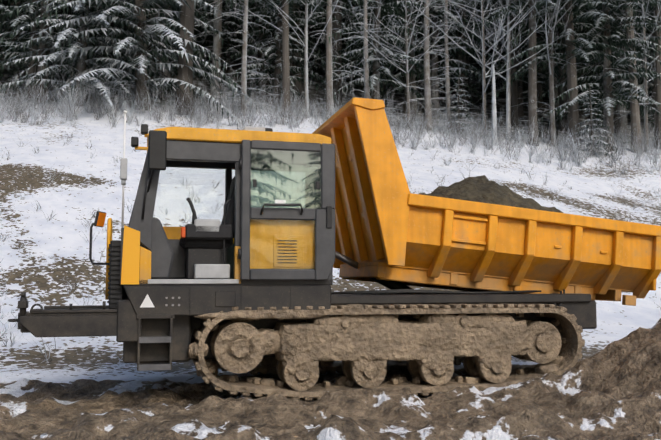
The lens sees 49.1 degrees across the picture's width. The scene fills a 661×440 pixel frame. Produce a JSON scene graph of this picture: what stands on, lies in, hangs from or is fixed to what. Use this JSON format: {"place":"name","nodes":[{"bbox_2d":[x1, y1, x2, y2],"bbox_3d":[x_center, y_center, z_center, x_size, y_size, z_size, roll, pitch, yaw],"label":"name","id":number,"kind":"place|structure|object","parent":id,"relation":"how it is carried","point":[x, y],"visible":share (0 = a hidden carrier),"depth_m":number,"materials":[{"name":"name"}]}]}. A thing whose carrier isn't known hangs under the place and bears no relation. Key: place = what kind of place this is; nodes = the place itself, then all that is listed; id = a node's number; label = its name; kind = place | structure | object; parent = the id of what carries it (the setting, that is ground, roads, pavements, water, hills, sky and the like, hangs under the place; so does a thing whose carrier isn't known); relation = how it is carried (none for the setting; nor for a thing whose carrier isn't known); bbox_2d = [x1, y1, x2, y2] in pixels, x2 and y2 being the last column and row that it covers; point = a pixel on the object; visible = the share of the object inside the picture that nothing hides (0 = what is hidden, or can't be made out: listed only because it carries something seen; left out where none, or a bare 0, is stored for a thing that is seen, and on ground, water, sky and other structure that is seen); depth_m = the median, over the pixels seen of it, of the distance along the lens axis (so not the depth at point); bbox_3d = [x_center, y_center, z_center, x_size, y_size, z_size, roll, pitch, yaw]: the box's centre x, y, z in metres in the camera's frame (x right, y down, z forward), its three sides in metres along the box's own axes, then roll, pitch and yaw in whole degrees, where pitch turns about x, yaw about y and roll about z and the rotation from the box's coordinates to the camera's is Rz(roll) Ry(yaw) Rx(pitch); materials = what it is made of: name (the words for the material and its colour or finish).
{"place":"outdoors","nodes":[
{"label":"outdoors","id":0,"kind":"place"},
{"bbox_2d":[0,0,660,439],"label":"terrain","id":1,"kind":"structure","parent":0,"point":[84,388],"depth_m":13.47,"materials":[{"name":"white snow"}]},
{"bbox_2d":[1,0,15,51],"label":"tall spruce","id":2,"kind":"object","parent":1,"relation":"on","point":[10,28],"visible":0.04,"depth_m":44.51,"materials":[{"name":"plant"}]},
{"bbox_2d":[14,0,19,89],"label":"tree","id":3,"kind":"object","parent":1,"relation":"on","point":[16,37],"visible":0.08,"depth_m":37.50,"materials":[{"name":"grey plant"}]},
{"bbox_2d":[0,0,49,75],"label":"spruce","id":4,"kind":"object","parent":1,"relation":"on","point":[3,5],"visible":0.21,"depth_m":37.33,"materials":[{"name":"plant"}]},
{"bbox_2d":[1,0,81,104],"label":"tall spruce","id":5,"kind":"object","parent":1,"relation":"on","point":[40,52],"visible":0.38,"depth_m":34.45,"materials":[{"name":"plant"}]},
{"bbox_2d":[0,0,83,98],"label":"spruce","id":6,"kind":"object","parent":1,"relation":"on","point":[22,38],"visible":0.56,"depth_m":34.98,"materials":[{"name":"green plant"}]},
{"bbox_2d":[0,0,111,78],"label":"spruce","id":7,"kind":"object","parent":1,"relation":"on","point":[63,76],"visible":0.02,"depth_m":40.88,"materials":[{"name":"plant"}]},
{"bbox_2d":[38,2,114,52],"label":"spruce","id":8,"kind":"object","parent":1,"relation":"on","point":[74,25],"visible":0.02,"depth_m":44.98,"materials":[{"name":"green plant"}]},
{"bbox_2d":[0,0,171,109],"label":"tree","id":9,"kind":"object","parent":1,"relation":"on","point":[85,61],"visible":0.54,"depth_m":34.13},
{"bbox_2d":[49,6,129,61],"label":"spruce","id":10,"kind":"object","parent":1,"relation":"on","point":[112,24],"depth_m":45.42,"materials":[{"name":"plant"}]},
{"bbox_2d":[110,7,128,87],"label":"tall spruce","id":11,"kind":"object","parent":1,"relation":"on","point":[127,47],"visible":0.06,"depth_m":40.45,"materials":[{"name":"grey plant"}]},
{"bbox_2d":[11,0,260,127],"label":"tree","id":12,"kind":"object","parent":1,"relation":"on","point":[141,21],"visible":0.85,"depth_m":34.49,"materials":[{"name":"green plant"}]},
{"bbox_2d":[73,0,232,97],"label":"spruce","id":13,"kind":"object","parent":1,"relation":"on","point":[158,58],"visible":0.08,"depth_m":38.61,"materials":[{"name":"plant"}]},
{"bbox_2d":[98,2,239,58],"bbox_3d":[-9.742,-21.003,45.434,9.913,24.464,9.660,3,-5,-29],"label":"spruce","id":14,"kind":"object","parent":1,"relation":"on","point":[173,29],"visible":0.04,"depth_m":43.84,"materials":[{"name":"plant"}]},
{"bbox_2d":[117,0,241,89],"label":"spruce","id":15,"kind":"object","parent":1,"relation":"on","point":[167,74],"visible":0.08,"depth_m":41.61,"materials":[{"name":"plant"}]},
{"bbox_2d":[144,0,232,114],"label":"tall spruce","id":16,"kind":"object","parent":1,"relation":"on","point":[187,23],"visible":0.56,"depth_m":34.95,"materials":[{"name":"grey plant"}]},
{"bbox_2d":[162,0,256,35],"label":"tree","id":17,"kind":"object","parent":1,"relation":"on","point":[218,9],"visible":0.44,"depth_m":39.87,"materials":[{"name":"plant"}]},
{"bbox_2d":[176,0,250,94],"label":"tree","id":18,"kind":"object","parent":1,"relation":"on","point":[216,48],"visible":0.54,"depth_m":41.33,"materials":[{"name":"grey plant"}]},
{"bbox_2d":[179,0,257,62],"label":"spruce","id":19,"kind":"object","parent":1,"relation":"on","point":[236,30],"visible":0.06,"depth_m":48.74,"materials":[{"name":"plant"}]},
{"bbox_2d":[175,0,272,84],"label":"spruce","id":20,"kind":"object","parent":1,"relation":"on","point":[229,21],"visible":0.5,"depth_m":43.57,"materials":[{"name":"plant"}]},
{"bbox_2d":[194,0,268,72],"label":"spruce","id":21,"kind":"object","parent":1,"relation":"on","point":[227,70],"visible":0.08,"depth_m":46.42,"materials":[{"name":"plant"}]},
{"bbox_2d":[212,0,284,115],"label":"tree","id":22,"kind":"object","parent":1,"relation":"on","point":[244,78],"visible":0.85,"depth_m":35.98,"materials":[{"name":"grey plant"}]},
{"bbox_2d":[247,2,273,88],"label":"tall spruce","id":23,"kind":"object","parent":1,"relation":"on","point":[261,54],"visible":0.21,"depth_m":43.88,"materials":[{"name":"plant"}]},
{"bbox_2d":[249,1,303,62],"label":"spruce","id":24,"kind":"object","parent":1,"relation":"on","point":[255,17],"visible":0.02,"depth_m":51.01,"materials":[{"name":"plant"}]},
{"bbox_2d":[225,0,336,105],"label":"spruce","id":25,"kind":"object","parent":1,"relation":"on","point":[275,52],"visible":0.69,"depth_m":39.46,"materials":[{"name":"green plant"}]},
{"bbox_2d":[237,0,343,117],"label":"tall spruce","id":26,"kind":"object","parent":1,"relation":"on","point":[286,68],"visible":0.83,"depth_m":36.82,"materials":[{"name":"grey plant"}]},
{"bbox_2d":[233,0,351,117],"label":"bare tree","id":27,"kind":"object","parent":1,"relation":"on","point":[306,59],"visible":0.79,"depth_m":37.05,"materials":[{"name":"grey plant"}]},
{"bbox_2d":[241,2,343,63],"bbox_3d":[-1.675,-22.599,51.761,9.249,23.423,9.491,1,-5,-16],"label":"spruce","id":28,"kind":"object","parent":1,"relation":"on","point":[310,30],"visible":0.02,"depth_m":51.47,"materials":[{"name":"plant"}]},
{"bbox_2d":[235,1,352,78],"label":"spruce","id":29,"kind":"object","parent":1,"relation":"on","point":[290,35],"visible":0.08,"depth_m":46.42,"materials":[{"name":"plant"}]},
{"bbox_2d":[267,0,347,104],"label":"tall spruce","id":30,"kind":"object","parent":1,"relation":"on","point":[297,86],"visible":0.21,"depth_m":40.95,"materials":[{"name":"plant"}]},
{"bbox_2d":[0,62,660,364],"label":"grass","id":31,"kind":"structure","parent":1,"relation":"on","point":[519,139],"depth_m":33.55,"materials":[{"name":"beige plant"}]},
{"bbox_2d":[263,0,400,88],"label":"spruce","id":32,"kind":"object","parent":1,"relation":"on","point":[322,39],"visible":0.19,"depth_m":45.72,"materials":[{"name":"plant"}]},
{"bbox_2d":[304,0,363,119],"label":"tree","id":33,"kind":"object","parent":1,"relation":"on","point":[329,63],"visible":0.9,"depth_m":37.44,"materials":[{"name":"grey plant"}]},
{"bbox_2d":[316,0,352,106],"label":"tall spruce","id":34,"kind":"object","parent":1,"relation":"on","point":[337,86],"visible":0.54,"depth_m":41.62,"materials":[{"name":"plant"}]},
{"bbox_2d":[8,97,660,400],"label":"tracked dumper","id":35,"kind":"object","parent":1,"relation":"on","point":[243,286],"visible":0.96,"depth_m":7.64,"materials":[{"name":"orange metal"}]},
{"bbox_2d":[312,0,362,84],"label":"spruce","id":36,"kind":"object","parent":1,"relation":"on","point":[347,54],"depth_m":47.72,"materials":[{"name":"black plant"}]},
{"bbox_2d":[333,0,402,122],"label":"tree","id":37,"kind":"object","parent":1,"relation":"on","point":[366,67],"visible":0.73,"depth_m":36.67,"materials":[{"name":"grey plant"}]},
{"bbox_2d":[316,0,434,109],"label":"spruce","id":38,"kind":"object","parent":1,"relation":"on","point":[376,76],"visible":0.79,"depth_m":38.56,"materials":[{"name":"green plant"}]},
{"bbox_2d":[341,0,419,101],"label":"spruce","id":39,"kind":"object","parent":1,"relation":"on","point":[357,76],"visible":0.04,"depth_m":44.28,"materials":[{"name":"plant"}]},
{"bbox_2d":[324,4,454,93],"bbox_3d":[3.803,-19.509,47.145,9.023,22.850,9.259,-2,-5,21],"label":"spruce","id":40,"kind":"object","parent":1,"relation":"on","point":[398,91],"visible":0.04,"depth_m":46.53,"materials":[{"name":"plant"}]},
{"bbox_2d":[336,0,474,126],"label":"bare tree","id":41,"kind":"object","parent":1,"relation":"on","point":[406,40],"visible":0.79,"depth_m":37.32,"materials":[{"name":"grey plant"}]},
{"bbox_2d":[360,2,456,96],"bbox_3d":[4.957,-15.452,44.977,6.794,17.021,6.898,-1,-5,11],"label":"spruce","id":42,"kind":"object","parent":1,"relation":"on","point":[396,72],"visible":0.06,"depth_m":44.79,"materials":[{"name":"plant"}]},
{"bbox_2d":[343,0,479,114],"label":"spruce","id":43,"kind":"object","parent":1,"relation":"on","point":[413,38],"visible":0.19,"depth_m":41.00,"materials":[{"name":"grey plant"}]},
{"bbox_2d":[387,0,477,129],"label":"tree","id":44,"kind":"object","parent":1,"relation":"on","point":[426,86],"visible":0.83,"depth_m":37.70,"materials":[{"name":"grey plant"}]},
{"bbox_2d":[380,0,500,116],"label":"spruce","id":45,"kind":"object","parent":1,"relation":"on","point":[438,65],"visible":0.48,"depth_m":41.33,"materials":[{"name":"grey plant"}]},
{"bbox_2d":[417,0,480,132],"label":"tree","id":46,"kind":"object","parent":1,"relation":"on","point":[447,83],"visible":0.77,"depth_m":37.56,"materials":[{"name":"grey plant"}]},
{"bbox_2d":[422,0,498,113],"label":"tall spruce","id":47,"kind":"object","parent":1,"relation":"on","point":[462,75],"visible":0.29,"depth_m":43.39,"materials":[{"name":"grey plant"}]},
{"bbox_2d":[419,0,504,106],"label":"spruce","id":48,"kind":"object","parent":1,"relation":"on","point":[466,79],"visible":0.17,"depth_m":46.43,"materials":[{"name":"plant"}]},
{"bbox_2d":[439,5,485,95],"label":"tall spruce","id":49,"kind":"object","parent":1,"relation":"on","point":[440,86],"visible":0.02,"depth_m":48.15,"materials":[{"name":"plant"}]},
{"bbox_2d":[445,77,481,136],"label":"young fir","id":50,"kind":"object","parent":1,"relation":"on","point":[458,110],"visible":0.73,"depth_m":37.12,"materials":[{"name":"green plant"}]},
{"bbox_2d":[430,5,501,80],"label":"spruce","id":51,"kind":"object","parent":1,"relation":"on","point":[455,55],"visible":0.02,"depth_m":50.78,"materials":[{"name":"grey plant"}]},
{"bbox_2d":[407,0,537,138],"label":"bare tree","id":52,"kind":"object","parent":1,"relation":"on","point":[508,95],"visible":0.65,"depth_m":37.36,"materials":[{"name":"grey plant"}]},
{"bbox_2d":[470,2,494,72],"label":"spruce","id":53,"kind":"object","parent":1,"relation":"on","point":[481,29],"visible":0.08,"depth_m":56.53,"materials":[{"name":"plant"}]},
{"bbox_2d":[477,4,506,91],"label":"tree","id":54,"kind":"object","parent":1,"relation":"on","point":[496,57],"visible":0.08,"depth_m":50.80,"materials":[{"name":"grey plant"}]},
{"bbox_2d":[491,65,497,145],"bbox_3d":[8.078,-5.679,35.834,0.374,4.200,0.370,3,-5,-30],"label":"snag","id":55,"kind":"object","parent":1,"relation":"on","point":[494,117],"visible":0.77,"depth_m":35.79,"materials":[{"name":"grey wood"}]},
{"bbox_2d":[451,0,541,125],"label":"tall spruce","id":56,"kind":"object","parent":1,"relation":"on","point":[514,100],"visible":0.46,"depth_m":41.07,"materials":[{"name":"grey plant"}]},
{"bbox_2d":[469,1,525,75],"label":"spruce","id":57,"kind":"object","parent":1,"relation":"on","point":[492,50],"visible":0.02,"depth_m":54.68,"materials":[{"name":"plant"}]},
{"bbox_2d":[425,0,571,137],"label":"bare tree","id":58,"kind":"object","parent":1,"relation":"on","point":[484,76],"visible":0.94,"depth_m":36.70,"materials":[{"name":"grey plant"}]},
{"bbox_2d":[471,1,527,93],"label":"spruce","id":59,"kind":"object","parent":1,"relation":"on","point":[488,27],"visible":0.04,"depth_m":50.01,"materials":[{"name":"grey plant"}]},
{"bbox_2d":[465,0,580,116],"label":"spruce","id":60,"kind":"object","parent":1,"relation":"on","point":[521,84],"visible":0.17,"depth_m":44.69,"materials":[{"name":"plant"}]},
{"bbox_2d":[476,0,589,145],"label":"tall spruce","id":61,"kind":"object","parent":1,"relation":"on","point":[532,90],"visible":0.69,"depth_m":36.86,"materials":[{"name":"grey plant"}]},
{"bbox_2d":[527,31,566,111],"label":"tall spruce","id":62,"kind":"object","parent":1,"relation":"on","point":[539,93],"visible":0.04,"depth_m":46.29,"materials":[{"name":"plant"}]},
{"bbox_2d":[525,0,590,146],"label":"tree","id":63,"kind":"object","parent":1,"relation":"on","point":[549,39],"visible":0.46,"depth_m":36.98,"materials":[{"name":"grey plant"}]},
{"bbox_2d":[537,1,587,121],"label":"tree","id":64,"kind":"object","parent":1,"relation":"on","point":[555,92],"depth_m":43.67,"materials":[{"name":"grey plant"}]},
{"bbox_2d":[515,0,619,131],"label":"tall spruce","id":65,"kind":"object","parent":1,"relation":"on","point":[562,102],"visible":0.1,"depth_m":40.95,"materials":[{"name":"grey plant"}]},
{"bbox_2d":[496,0,645,147],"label":"spruce","id":66,"kind":"object","parent":1,"relation":"on","point":[570,46],"visible":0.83,"depth_m":36.89,"materials":[{"name":"plant"}]},
{"bbox_2d":[523,22,627,96],"bbox_3d":[16.997,-18.191,49.373,8.713,22.017,8.052,1,-5,-8],"label":"spruce","id":67,"kind":"object","parent":1,"relation":"on","point":[566,74],"depth_m":49.29,"materials":[{"name":"plant"}]},
{"bbox_2d":[505,9,651,115],"bbox_3d":[16.038,-19.225,47.404,9.914,25.107,10.173,-2,-5,19],"label":"spruce","id":68,"kind":"object","parent":1,"relation":"on","point":[587,112],"visible":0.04,"depth_m":46.71,"materials":[{"name":"grey plant"}]},
{"bbox_2d":[569,84,617,159],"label":"young fir","id":69,"kind":"object","parent":1,"relation":"on","point":[591,114],"visible":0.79,"depth_m":35.72,"materials":[{"name":"green plant"}]},
{"bbox_2d":[537,0,660,150],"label":"spruce","id":70,"kind":"object","parent":1,"relation":"on","point":[610,82],"visible":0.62,"depth_m":37.02,"materials":[{"name":"green plant"}]},
{"bbox_2d":[542,0,660,150],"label":"tree","id":71,"kind":"object","parent":1,"relation":"on","point":[646,91],"visible":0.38,"depth_m":37.36,"materials":[{"name":"grey plant"}]},
{"bbox_2d":[544,0,660,143],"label":"spruce","id":72,"kind":"object","parent":1,"relation":"on","point":[622,125],"visible":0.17,"depth_m":38.91,"materials":[{"name":"grey plant"}]},
{"bbox_2d":[577,22,650,105],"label":"spruce","id":73,"kind":"object","parent":1,"relation":"on","point":[602,83],"visible":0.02,"depth_m":47.38,"materials":[{"name":"green plant"}]},
{"bbox_2d":[578,2,652,125],"bbox_3d":[17.334,-16.623,45.238,6.138,21.915,6.463,-1,-5,15],"label":"tall spruce","id":74,"kind":"object","parent":1,"relation":"on","point":[612,88],"visible":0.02,"depth_m":44.43,"materials":[{"name":"plant"}]},
{"bbox_2d":[589,7,654,130],"bbox_3d":[19.884,-15.451,44.470,8.250,20.359,8.127,-1,-5,13],"label":"spruce","id":75,"kind":"object","parent":1,"relation":"on","point":[650,86],"visible":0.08,"depth_m":44.06,"materials":[{"name":"plant"}]},
{"bbox_2d":[589,1,658,153],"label":"tree","id":76,"kind":"object","parent":1,"relation":"on","point":[634,111],"visible":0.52,"depth_m":37.03,"materials":[{"name":"grey plant"}]},
{"bbox_2d":[602,14,651,117],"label":"spruce","id":77,"kind":"object","parent":1,"relation":"on","point":[642,72],"visible":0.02,"depth_m":46.91,"materials":[{"name":"green plant"}]},
{"bbox_2d":[602,0,660,148],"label":"tall spruce","id":78,"kind":"object","parent":1,"relation":"on","point":[657,91],"visible":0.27,"depth_m":38.65,"materials":[{"name":"plant"}]}
]}

